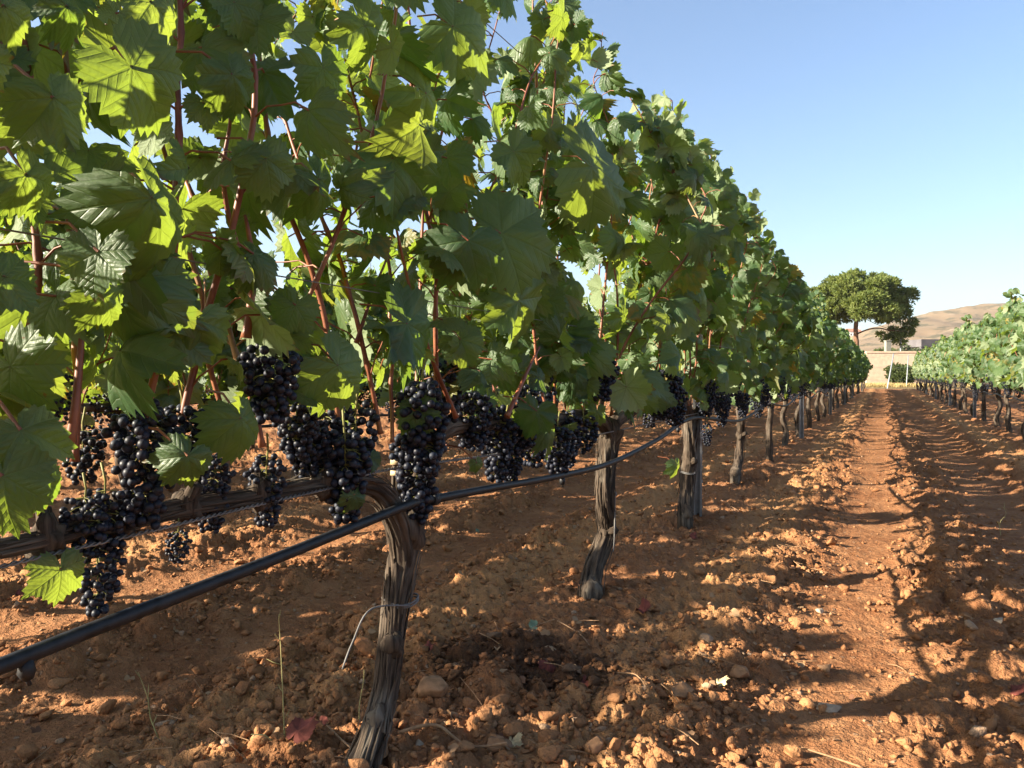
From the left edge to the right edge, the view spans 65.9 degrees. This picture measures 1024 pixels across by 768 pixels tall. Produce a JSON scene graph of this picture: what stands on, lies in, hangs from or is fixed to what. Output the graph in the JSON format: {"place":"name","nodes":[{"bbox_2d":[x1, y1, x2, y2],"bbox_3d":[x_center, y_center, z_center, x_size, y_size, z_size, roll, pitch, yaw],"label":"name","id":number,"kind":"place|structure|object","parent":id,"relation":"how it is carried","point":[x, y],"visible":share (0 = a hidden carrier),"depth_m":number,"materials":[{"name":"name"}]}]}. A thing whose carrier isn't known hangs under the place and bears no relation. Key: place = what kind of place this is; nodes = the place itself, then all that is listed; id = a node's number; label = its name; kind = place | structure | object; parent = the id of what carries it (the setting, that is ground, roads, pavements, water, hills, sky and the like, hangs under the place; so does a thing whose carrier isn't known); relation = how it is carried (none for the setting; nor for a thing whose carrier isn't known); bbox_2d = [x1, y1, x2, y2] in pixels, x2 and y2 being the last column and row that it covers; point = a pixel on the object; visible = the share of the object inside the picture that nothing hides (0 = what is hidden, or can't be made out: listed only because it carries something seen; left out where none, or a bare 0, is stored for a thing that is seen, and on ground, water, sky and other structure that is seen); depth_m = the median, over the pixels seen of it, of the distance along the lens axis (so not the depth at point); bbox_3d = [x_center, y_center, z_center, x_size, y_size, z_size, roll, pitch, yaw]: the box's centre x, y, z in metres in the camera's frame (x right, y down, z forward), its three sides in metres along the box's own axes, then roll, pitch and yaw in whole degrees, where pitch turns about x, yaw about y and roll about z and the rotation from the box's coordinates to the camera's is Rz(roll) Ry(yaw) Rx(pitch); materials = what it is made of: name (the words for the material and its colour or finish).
{"place":"outdoors","nodes":[
{"label":"outdoors","id":0,"kind":"place"},
{"bbox_2d":[0,382,1023,767],"bbox_3d":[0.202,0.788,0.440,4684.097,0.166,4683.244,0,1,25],"label":"ground","id":1,"kind":"structure","parent":0,"point":[870,420],"depth_m":2.80,"materials":[{"name":"soil"}]},
{"bbox_2d":[13,194,60,251],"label":"grapevine","id":2,"kind":"object","parent":1,"relation":"on","point":[47,241],"visible":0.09,"depth_m":3.51,"materials":[{"name":"green plant"}]},
{"bbox_2d":[65,372,72,388],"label":"grapevine","id":3,"kind":"object","parent":1,"relation":"on","point":[67,384],"depth_m":6.24,"materials":[{"name":"green plant"}]},
{"bbox_2d":[0,0,208,461],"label":"grapevine","id":4,"kind":"object","parent":1,"relation":"on","point":[130,74],"visible":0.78,"depth_m":0.88,"materials":[{"name":"green plant"}]},
{"bbox_2d":[0,183,246,527],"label":"grapevine","id":5,"kind":"object","parent":1,"relation":"on","point":[95,400],"visible":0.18,"depth_m":3.84,"materials":[{"name":"green plant"}]},
{"bbox_2d":[65,275,202,412],"bbox_3d":[-3.443,-0.221,6.870,0.793,1.998,1.959,0,1,25],"label":"grapevine","id":6,"kind":"object","parent":1,"relation":"on","point":[89,388],"depth_m":6.73,"materials":[{"name":"green plant"}]},
{"bbox_2d":[135,670,158,737],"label":"weed","id":7,"kind":"object","parent":1,"relation":"on","point":[148,705],"visible":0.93,"depth_m":1.77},
{"bbox_2d":[191,244,203,274],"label":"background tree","id":8,"kind":"object","parent":1,"relation":"on","point":[193,248],"depth_m":46.55,"materials":[{"name":"wood"}]},
{"bbox_2d":[197,290,275,449],"bbox_3d":[-2.692,-0.256,8.229,0.848,2.000,2.041,0,1,25],"label":"grapevine","id":9,"kind":"object","parent":1,"relation":"on","point":[251,446],"visible":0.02,"depth_m":7.81,"materials":[{"name":"green plant"}]},
{"bbox_2d":[267,610,289,734],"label":"weed","id":10,"kind":"object","parent":1,"relation":"on","point":[282,678],"visible":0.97,"depth_m":1.67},
{"bbox_2d":[0,0,589,767],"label":"grapevine","id":11,"kind":"object","parent":1,"relation":"on","point":[396,170],"visible":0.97,"depth_m":1.33,"materials":[{"name":"green plant"}]},
{"bbox_2d":[0,387,819,568],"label":"trellis wire","id":12,"kind":"object","parent":11,"relation":"attached to","point":[83,546],"visible":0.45,"depth_m":1.20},
{"bbox_2d":[0,379,866,685],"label":"drip hose","id":13,"kind":"object","parent":11,"relation":"attached to","point":[22,661],"visible":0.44,"depth_m":1.23,"materials":[{"name":"plastic"}]},
{"bbox_2d":[460,0,640,159],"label":"trellis wire","id":14,"kind":"object","parent":11,"relation":"attached to","point":[544,75],"visible":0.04,"depth_m":2.45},
{"bbox_2d":[196,228,395,481],"bbox_3d":[-1.405,-0.069,5.268,0.608,1.744,1.754,0,1,31],"label":"grapevine","id":15,"kind":"object","parent":1,"relation":"on","point":[303,289],"visible":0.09,"depth_m":5.40,"materials":[{"name":"green plant"}]},
{"bbox_2d":[286,714,319,743],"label":"fallen leaf","id":16,"kind":"object","parent":1,"relation":"on","point":[301,729],"visible":1,"depth_m":1.64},
{"bbox_2d":[87,400,561,439],"bbox_3d":[4.720,0.078,18.089,0.019,0.049,36.751,0,1,25],"label":"drip hose","id":17,"kind":"object","parent":1,"relation":"on","point":[263,426],"visible":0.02,"depth_m":4.86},
{"bbox_2d":[320,716,329,725],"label":"fallen leaf","id":18,"kind":"object","parent":1,"relation":"on","point":[324,719],"visible":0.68,"depth_m":1.74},
{"bbox_2d":[325,724,349,747],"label":"twig","id":19,"kind":"object","parent":1,"relation":"on","point":[336,735],"visible":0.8,"depth_m":1.68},
{"bbox_2d":[358,676,363,718],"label":"weed","id":20,"kind":"object","parent":1,"relation":"on","point":[360,698],"visible":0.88,"depth_m":1.80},
{"bbox_2d":[342,253,472,421],"bbox_3d":[-0.811,-0.114,6.577,0.738,1.767,2.139,0,1,25],"label":"grapevine","id":21,"kind":"object","parent":1,"relation":"on","point":[397,385],"visible":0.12,"depth_m":6.01,"materials":[{"name":"green plant"}]},
{"bbox_2d":[415,739,423,745],"bbox_3d":[-0.197,0.773,1.696,0.022,0.021,0.026,0,1,-8],"label":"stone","id":22,"kind":"object","parent":1,"relation":"on","point":[419,742],"visible":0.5,"depth_m":1.69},
{"bbox_2d":[424,641,435,650],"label":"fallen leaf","id":23,"kind":"object","parent":1,"relation":"on","point":[429,644],"visible":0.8,"depth_m":2.18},
{"bbox_2d":[416,675,447,698],"bbox_3d":[-0.191,0.735,1.911,0.070,0.054,0.062,0,1,5],"label":"stone","id":24,"kind":"object","parent":1,"relation":"on","point":[434,685],"visible":0.93,"depth_m":1.89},
{"bbox_2d":[399,723,506,747],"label":"twig","id":25,"kind":"object","parent":1,"relation":"on","point":[448,732],"visible":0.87,"depth_m":1.71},
{"bbox_2d":[486,735,508,753],"bbox_3d":[-0.032,0.782,1.710,0.048,0.036,0.045,0,1,-2],"label":"stone","id":26,"kind":"object","parent":1,"relation":"on","point":[493,740],"visible":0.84,"depth_m":1.70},
{"bbox_2d":[467,329,529,394],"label":"grapevine","id":27,"kind":"object","parent":1,"relation":"on","point":[491,388],"visible":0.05,"depth_m":7.38,"materials":[{"name":"green plant"}]},
{"bbox_2d":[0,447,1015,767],"bbox_3d":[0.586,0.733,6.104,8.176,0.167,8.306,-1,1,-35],"label":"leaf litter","id":28,"kind":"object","parent":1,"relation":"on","point":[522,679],"visible":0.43,"depth_m":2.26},
{"bbox_2d":[0,425,1023,767],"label":"soil clods","id":29,"kind":"object","parent":1,"relation":"on","point":[616,693],"visible":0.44,"depth_m":2.17,"materials":[{"name":"soil"}]},
{"bbox_2d":[509,732,522,747],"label":"fallen leaf","id":30,"kind":"object","parent":1,"relation":"on","point":[516,740],"visible":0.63,"depth_m":1.73,"materials":[{"name":"plant"}]},
{"bbox_2d":[528,619,537,629],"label":"fallen leaf","id":31,"kind":"object","parent":1,"relation":"on","point":[532,623],"visible":0.84,"depth_m":2.49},
{"bbox_2d":[324,0,744,599],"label":"grapevine","id":32,"kind":"object","parent":1,"relation":"on","point":[510,244],"visible":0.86,"depth_m":2.60,"materials":[{"name":"green plant"}]},
{"bbox_2d":[537,659,555,672],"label":"fallen leaf","id":33,"kind":"object","parent":1,"relation":"on","point":[551,668],"visible":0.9,"depth_m":2.14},
{"bbox_2d":[557,620,589,645],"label":"twig","id":34,"kind":"object","parent":1,"relation":"on","point":[574,630],"visible":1,"depth_m":2.43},
{"bbox_2d":[581,675,588,686],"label":"fallen leaf","id":35,"kind":"object","parent":1,"relation":"on","point":[583,680],"visible":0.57,"depth_m":2.08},
{"bbox_2d":[585,735,603,753],"bbox_3d":[0.175,0.771,1.686,0.038,0.027,0.040,0,1,-4],"label":"stone","id":36,"kind":"object","parent":1,"relation":"on","point":[594,745],"visible":1,"depth_m":1.67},
{"bbox_2d":[582,297,611,404],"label":"grapevine","id":37,"kind":"object","parent":1,"relation":"on","point":[596,315],"visible":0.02,"depth_m":10.16,"materials":[{"name":"green plant"}]},
{"bbox_2d":[617,672,646,687],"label":"twig","id":38,"kind":"object","parent":1,"relation":"on","point":[631,673],"visible":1,"depth_m":1.99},
{"bbox_2d":[635,597,650,614],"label":"fallen leaf","id":39,"kind":"object","parent":1,"relation":"on","point":[645,604],"visible":1,"depth_m":2.68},
{"bbox_2d":[575,89,764,528],"bbox_3d":[0.750,-0.299,3.898,0.702,2.273,2.748,0,1,25],"label":"grapevine","id":40,"kind":"object","parent":1,"relation":"on","point":[712,368],"visible":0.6,"depth_m":4.14,"materials":[{"name":"green plant"}]},
{"bbox_2d":[672,681,692,699],"bbox_3d":[0.420,0.759,1.941,0.068,0.045,0.034,-1,1,-39],"label":"stone","id":41,"kind":"object","parent":1,"relation":"on","point":[681,690],"visible":0.92,"depth_m":1.94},
{"bbox_2d":[689,532,696,538],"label":"fallen leaf","id":42,"kind":"object","parent":1,"relation":"on","point":[693,535],"visible":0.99,"depth_m":3.89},
{"bbox_2d":[693,302,702,516],"bbox_3d":[1.047,0.068,4.458,0.060,1.760,0.034,0,1,9],"label":"trellis post","id":43,"kind":"object","parent":1,"relation":"on","point":[698,492],"visible":0.12,"depth_m":4.47,"materials":[{"name":"metal"}]},
{"bbox_2d":[716,676,729,686],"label":"fallen leaf","id":44,"kind":"object","parent":1,"relation":"on","point":[721,681],"visible":1,"depth_m":2.07,"materials":[{"name":"plant"}]},
{"bbox_2d":[729,665,750,677],"bbox_3d":[0.627,0.791,2.174,0.064,0.035,0.056,0,1,-2],"label":"stone","id":45,"kind":"object","parent":1,"relation":"on","point":[739,671],"visible":1,"depth_m":2.16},
{"bbox_2d":[703,148,808,485],"bbox_3d":[1.964,-0.362,6.231,0.618,2.304,3.466,0,1,33],"label":"grapevine","id":46,"kind":"object","parent":1,"relation":"on","point":[763,309],"visible":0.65,"depth_m":5.83,"materials":[{"name":"green plant"}]},
{"bbox_2d":[0,228,733,348],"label":"trellis wire","id":47,"kind":"object","parent":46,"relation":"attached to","point":[27,233],"visible":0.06,"depth_m":1.36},
{"bbox_2d":[748,262,824,461],"bbox_3d":[2.446,-0.222,7.259,0.788,1.999,1.681,0,1,25],"label":"grapevine","id":48,"kind":"object","parent":1,"relation":"on","point":[778,378],"visible":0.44,"depth_m":7.14,"materials":[{"name":"green plant"}]},
{"bbox_2d":[799,386,803,438],"bbox_3d":[3.603,0.011,9.831,0.060,1.760,0.034,0,1,8],"label":"trellis post","id":49,"kind":"object","parent":1,"relation":"on","point":[801,418],"visible":0.25,"depth_m":9.83,"materials":[{"name":"metal"}]},
{"bbox_2d":[777,300,826,445],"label":"grapevine","id":50,"kind":"object","parent":1,"relation":"on","point":[803,372],"visible":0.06,"depth_m":8.83,"materials":[{"name":"green plant"}]},
{"bbox_2d":[790,282,837,437],"bbox_3d":[3.745,-0.283,10.073,0.710,2.085,1.953,0,1,25],"label":"grapevine","id":51,"kind":"object","parent":1,"relation":"on","point":[814,364],"visible":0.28,"depth_m":10.16,"materials":[{"name":"green plant"}]},
{"bbox_2d":[805,292,837,428],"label":"grapevine","id":52,"kind":"object","parent":1,"relation":"on","point":[825,358],"visible":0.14,"depth_m":11.54,"materials":[{"name":"green plant"}]},
{"bbox_2d":[814,290,840,420],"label":"grapevine","id":53,"kind":"object","parent":1,"relation":"on","point":[827,368],"visible":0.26,"depth_m":12.67,"materials":[{"name":"green plant"}]},
{"bbox_2d":[816,702,841,712],"bbox_3d":[0.808,0.831,2.022,0.043,0.030,0.052,0,1,-33],"label":"stone","id":54,"kind":"object","parent":1,"relation":"on","point":[830,708],"visible":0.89,"depth_m":2.01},
{"bbox_2d":[829,389,831,414],"bbox_3d":[6.137,-0.067,15.214,0.059,1.760,0.034,0,1,7],"label":"trellis post","id":55,"kind":"object","parent":1,"relation":"on","point":[830,402],"visible":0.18,"depth_m":15.21,"materials":[{"name":"metal"}]},
{"bbox_2d":[801,747,863,767],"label":"twig","id":56,"kind":"object","parent":1,"relation":"on","point":[845,761],"visible":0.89,"depth_m":1.73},
{"bbox_2d":[820,337,847,416],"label":"grapevine","id":57,"kind":"object","parent":1,"relation":"on","point":[842,348],"visible":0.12,"depth_m":14.19,"materials":[{"name":"green plant"}]},
{"bbox_2d":[828,320,853,413],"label":"grapevine","id":58,"kind":"object","parent":1,"relation":"on","point":[836,367],"visible":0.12,"depth_m":15.90,"materials":[{"name":"green plant"}]},
{"bbox_2d":[832,337,856,409],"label":"grapevine","id":59,"kind":"object","parent":1,"relation":"on","point":[849,359],"visible":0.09,"depth_m":16.87,"materials":[{"name":"green plant"}]},
{"bbox_2d":[843,385,845,404],"bbox_3d":[8.670,-0.126,20.597,0.060,1.760,0.034,0,1,6],"label":"trellis post","id":60,"kind":"object","parent":1,"relation":"on","point":[844,389],"visible":0.21,"depth_m":20.60,"materials":[{"name":"metal"}]},
{"bbox_2d":[835,330,856,407],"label":"grapevine","id":61,"kind":"object","parent":1,"relation":"on","point":[837,390],"visible":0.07,"depth_m":18.36,"materials":[{"name":"green plant"}]},
{"bbox_2d":[838,327,860,404],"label":"grapevine","id":62,"kind":"object","parent":1,"relation":"on","point":[848,371],"visible":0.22,"depth_m":19.69,"materials":[{"name":"green plant"}]},
{"bbox_2d":[842,329,861,402],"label":"grapevine","id":63,"kind":"object","parent":1,"relation":"on","point":[857,350],"visible":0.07,"depth_m":20.89,"materials":[{"name":"green plant"}]},
{"bbox_2d":[846,354,863,401],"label":"grapevine","id":64,"kind":"object","parent":1,"relation":"on","point":[861,362],"visible":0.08,"depth_m":22.45,"materials":[{"name":"green plant"}]},
{"bbox_2d":[848,360,864,398],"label":"grapevine","id":65,"kind":"object","parent":1,"relation":"on","point":[850,395],"depth_m":25.26,"materials":[{"name":"green plant"}]},
{"bbox_2d":[850,355,864,388],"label":"grapevine","id":66,"kind":"object","parent":1,"relation":"on","point":[858,374],"depth_m":26.50,"materials":[{"name":"green plant"}]},
{"bbox_2d":[854,353,866,395],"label":"grapevine","id":67,"kind":"object","parent":1,"relation":"on","point":[864,365],"visible":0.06,"depth_m":27.45,"materials":[{"name":"green plant"}]},
{"bbox_2d":[856,345,868,393],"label":"grapevine","id":68,"kind":"object","parent":1,"relation":"on","point":[860,373],"visible":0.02,"depth_m":30.73,"materials":[{"name":"green plant"}]},
{"bbox_2d":[859,358,869,393],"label":"grapevine","id":69,"kind":"object","parent":1,"relation":"on","point":[863,374],"visible":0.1,"depth_m":31.95,"materials":[{"name":"green plant"}]},
{"bbox_2d":[809,267,920,346],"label":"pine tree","id":70,"kind":"object","parent":1,"relation":"on","point":[882,297],"visible":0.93,"depth_m":68.02,"materials":[{"name":"green plant"}]},
{"bbox_2d":[861,350,872,391],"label":"grapevine","id":71,"kind":"object","parent":1,"relation":"on","point":[865,355],"visible":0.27,"depth_m":36.10,"materials":[{"name":"green plant"}]},
{"bbox_2d":[873,346,897,350],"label":"background tree","id":72,"kind":"object","parent":1,"relation":"on","point":[882,349],"visible":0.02,"depth_m":87.12,"materials":[{"name":"green plant"}]},
{"bbox_2d":[884,340,891,350],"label":"pillar","id":73,"kind":"structure","parent":1,"relation":"on","point":[887,345],"depth_m":65.77,"materials":[{"name":"concrete"}]},
{"bbox_2d":[887,354,893,387],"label":"fence pole","id":74,"kind":"object","parent":1,"relation":"on","point":[890,370],"visible":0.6,"depth_m":46.76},
{"bbox_2d":[865,351,920,383],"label":"boundary wall","id":75,"kind":"structure","parent":1,"relation":"on","point":[879,363],"depth_m":57.83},
{"bbox_2d":[883,362,915,382],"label":"shrub","id":76,"kind":"object","parent":1,"relation":"on","point":[898,374],"visible":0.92,"depth_m":55.79,"materials":[{"name":"green plant"}]},
{"bbox_2d":[842,382,970,386],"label":"dry grass","id":77,"kind":"structure","parent":1,"relation":"on","point":[909,384],"depth_m":51.41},
{"bbox_2d":[895,343,928,350],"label":"shrub","id":78,"kind":"object","parent":1,"relation":"on","point":[907,347],"visible":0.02,"depth_m":85.81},
{"bbox_2d":[912,351,919,389],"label":"grapevine","id":79,"kind":"object","parent":1,"relation":"on","point":[915,357],"visible":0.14,"depth_m":39.05,"materials":[{"name":"green plant"}]},
{"bbox_2d":[915,350,922,390],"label":"grapevine","id":80,"kind":"object","parent":1,"relation":"on","point":[917,368],"visible":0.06,"depth_m":34.97,"materials":[{"name":"green plant"}]},
{"bbox_2d":[901,339,939,349],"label":"shed","id":81,"kind":"structure","parent":1,"relation":"on","point":[920,343],"depth_m":95.41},
{"bbox_2d":[918,345,928,393],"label":"grapevine","id":82,"kind":"object","parent":1,"relation":"on","point":[924,352],"visible":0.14,"depth_m":30.76,"materials":[{"name":"green plant"}]},
{"bbox_2d":[923,348,931,394],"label":"grapevine","id":83,"kind":"object","parent":1,"relation":"on","point":[924,374],"visible":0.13,"depth_m":29.60,"materials":[{"name":"green plant"}]},
{"bbox_2d":[924,349,932,395],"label":"grapevine","id":84,"kind":"object","parent":1,"relation":"on","point":[927,356],"visible":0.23,"depth_m":28.32,"materials":[{"name":"green plant"}]},
{"bbox_2d":[924,343,935,396],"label":"grapevine","id":85,"kind":"object","parent":1,"relation":"on","point":[928,370],"visible":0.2,"depth_m":26.75,"materials":[{"name":"green plant"}]},
{"bbox_2d":[929,341,939,398],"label":"grapevine","id":86,"kind":"object","parent":1,"relation":"on","point":[930,363],"visible":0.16,"depth_m":25.59,"materials":[{"name":"green plant"}]},
{"bbox_2d":[931,352,943,398],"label":"grapevine","id":87,"kind":"object","parent":1,"relation":"on","point":[934,377],"visible":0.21,"depth_m":24.27,"materials":[{"name":"green plant"}]},
{"bbox_2d":[931,334,945,401],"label":"grapevine","id":88,"kind":"object","parent":1,"relation":"on","point":[934,361],"visible":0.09,"depth_m":22.85,"materials":[{"name":"green plant"}]},
{"bbox_2d":[936,337,947,403],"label":"grapevine","id":89,"kind":"object","parent":1,"relation":"on","point":[938,354],"visible":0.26,"depth_m":21.51,"materials":[{"name":"green plant"}]},
{"bbox_2d":[938,335,953,404],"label":"grapevine","id":90,"kind":"object","parent":1,"relation":"on","point":[943,376],"visible":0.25,"depth_m":20.23,"materials":[{"name":"green plant"}]},
{"bbox_2d":[938,327,959,406],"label":"grapevine","id":91,"kind":"object","parent":1,"relation":"on","point":[949,373],"visible":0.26,"depth_m":18.82,"materials":[{"name":"green plant"}]},
{"bbox_2d":[948,385,950,405],"bbox_3d":[10.886,-0.125,19.634,0.060,1.760,0.034,0,1,8],"label":"trellis post","id":92,"kind":"object","parent":1,"relation":"on","point":[949,402],"visible":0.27,"depth_m":19.65,"materials":[{"name":"metal"}]},
{"bbox_2d":[947,324,963,409],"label":"grapevine","id":93,"kind":"object","parent":1,"relation":"on","point":[952,360],"visible":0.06,"depth_m":17.45,"materials":[{"name":"green plant"}]},
{"bbox_2d":[947,314,971,412],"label":"grapevine","id":94,"kind":"object","parent":1,"relation":"on","point":[956,342],"visible":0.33,"depth_m":15.93,"materials":[{"name":"green plant"}]},
{"bbox_2d":[951,322,987,416],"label":"grapevine","id":95,"kind":"object","parent":1,"relation":"on","point":[959,359],"visible":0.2,"depth_m":15.10,"materials":[{"name":"green plant"}]},
{"bbox_2d":[918,380,1023,400],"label":"drip hose","id":96,"kind":"object","parent":1,"relation":"on","point":[981,392],"visible":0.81,"depth_m":12.65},
{"bbox_2d":[973,381,976,417],"bbox_3d":[8.373,-0.045,14.296,0.060,1.760,0.034,0,1,9],"label":"trellis post","id":97,"kind":"object","parent":1,"relation":"on","point":[974,407],"visible":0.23,"depth_m":14.31,"materials":[{"name":"metal"}]},
{"bbox_2d":[960,312,994,420],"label":"grapevine","id":98,"kind":"object","parent":1,"relation":"on","point":[977,376],"visible":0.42,"depth_m":13.36,"materials":[{"name":"green plant"}]},
{"bbox_2d":[976,306,1007,426],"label":"grapevine","id":99,"kind":"object","parent":1,"relation":"on","point":[987,372],"visible":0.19,"depth_m":12.00,"materials":[{"name":"green plant"}]},
{"bbox_2d":[993,617,1002,623],"bbox_3d":[1.567,0.765,2.548,0.029,0.025,0.034,0,1,16],"label":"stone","id":100,"kind":"object","parent":1,"relation":"on","point":[999,619],"visible":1,"depth_m":2.54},
{"bbox_2d":[978,288,1023,432],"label":"grapevine","id":101,"kind":"object","parent":1,"relation":"on","point":[995,367],"visible":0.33,"depth_m":10.59,"materials":[{"name":"green plant"}]},
{"bbox_2d":[988,294,1023,440],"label":"grapevine","id":102,"kind":"object","parent":1,"relation":"on","point":[1008,335],"visible":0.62,"depth_m":9.71,"materials":[{"name":"green plant"}]},
{"bbox_2d":[1007,302,1023,387],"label":"grapevine","id":103,"kind":"object","parent":1,"relation":"on","point":[1018,345],"visible":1,"depth_m":8.14,"materials":[{"name":"green plant"}]},
{"bbox_2d":[1010,683,1023,699],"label":"fallen leaf","id":104,"kind":"object","parent":1,"relation":"on","point":[1015,690],"visible":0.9,"depth_m":2.05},
{"bbox_2d":[4,0,1023,353],"label":"sky","id":105,"kind":"structure","parent":0,"point":[887,136],"materials":[{"name":"blue"}]},
{"bbox_2d":[850,303,1005,353],"bbox_3d":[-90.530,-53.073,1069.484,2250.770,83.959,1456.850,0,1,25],"label":"hill","id":106,"kind":"structure","parent":0,"point":[934,324],"depth_m":834.86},
{"bbox_2d":[848,327,860,336],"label":"farmhouse","id":107,"kind":"object","parent":106,"relation":"on","point":[851,332],"visible":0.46,"depth_m":879.36,"materials":[{"name":"paint"}]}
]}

